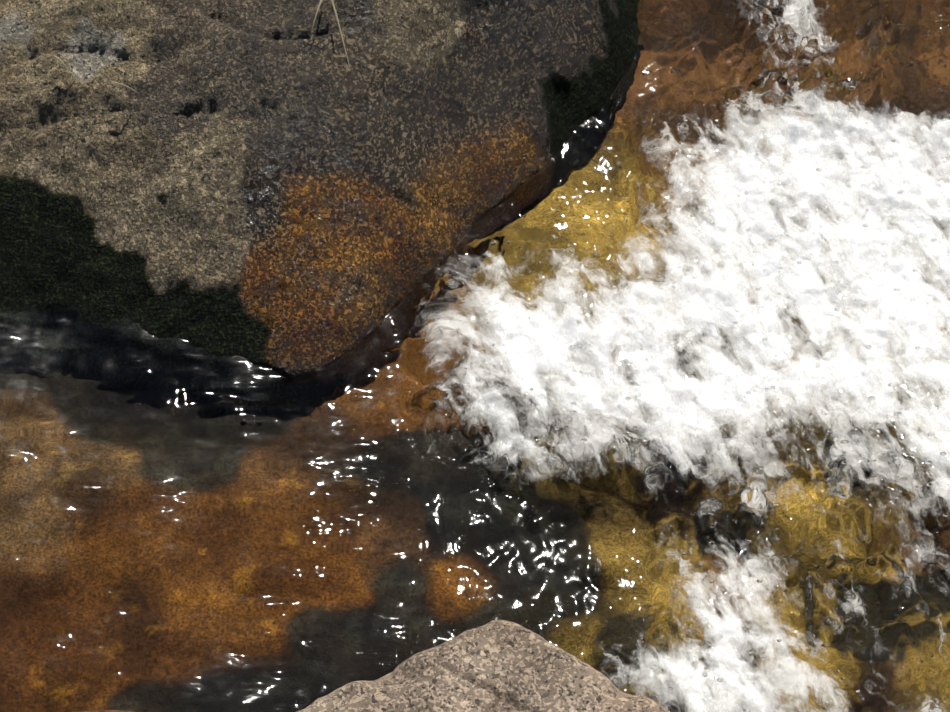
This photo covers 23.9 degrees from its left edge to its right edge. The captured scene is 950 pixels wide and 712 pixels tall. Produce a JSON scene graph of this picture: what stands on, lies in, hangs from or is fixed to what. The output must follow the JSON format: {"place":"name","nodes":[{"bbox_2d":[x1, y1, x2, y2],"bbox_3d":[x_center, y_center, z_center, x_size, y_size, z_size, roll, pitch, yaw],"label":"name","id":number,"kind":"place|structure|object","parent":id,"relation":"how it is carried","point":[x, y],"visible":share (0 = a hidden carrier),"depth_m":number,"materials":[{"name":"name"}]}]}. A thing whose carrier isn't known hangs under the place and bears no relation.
{"place":"outdoors","nodes":[
{"label":"outdoors","id":0,"kind":"place"},
{"bbox_2d":[0,0,949,711],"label":"stream water","id":1,"kind":"structure","parent":0,"point":[184,526],"depth_m":2.37,"materials":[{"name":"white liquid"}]},
{"bbox_2d":[421,10,949,689],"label":"spray droplets","id":2,"kind":"object","parent":1,"relation":"on","point":[765,388],"visible":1,"depth_m":2.33,"materials":[{"name":"white liquid"}]},
{"bbox_2d":[455,131,949,683],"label":"white water bubbles","id":3,"kind":"object","parent":1,"relation":"on","point":[789,281],"visible":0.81,"depth_m":2.48,"materials":[{"name":"white liquid"}]},
{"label":"river bed ground","id":4,"kind":"structure","parent":0,"visible":0},
{"bbox_2d":[0,0,638,378],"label":"boulder","id":5,"kind":"object","parent":4,"relation":"on","point":[282,187],"visible":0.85,"depth_m":2.48,"materials":[{"name":"stone"}]},
{"bbox_2d":[53,55,71,73],"bbox_3d":[-0.455,-0.322,2.477,0.022,0.018,0.002,26,58,18],"label":"grass blade","id":6,"kind":"object","parent":5,"relation":"on","point":[62,62],"depth_m":2.47,"materials":[{"name":"beige plant"}]},
{"bbox_2d":[111,82,137,92],"bbox_3d":[-0.386,-0.296,2.472,0.028,0.013,0.006,-1,54,0],"label":"grass blade","id":7,"kind":"object","parent":5,"relation":"on","point":[123,85],"depth_m":2.47,"materials":[{"name":"beige plant"}]},
{"bbox_2d":[312,0,321,28],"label":"grass blade","id":8,"kind":"object","parent":5,"relation":"on","point":[317,12],"depth_m":2.44,"materials":[{"name":"beige plant"}]},
{"bbox_2d":[331,0,349,67],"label":"grass blade","id":9,"kind":"object","parent":5,"relation":"on","point":[333,5],"depth_m":2.44,"materials":[{"name":"beige plant"}]},
{"bbox_2d":[296,620,668,711],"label":"boulder","id":10,"kind":"object","parent":4,"relation":"on","point":[500,666],"visible":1,"depth_m":2.10,"materials":[{"name":"stone"}]}
]}

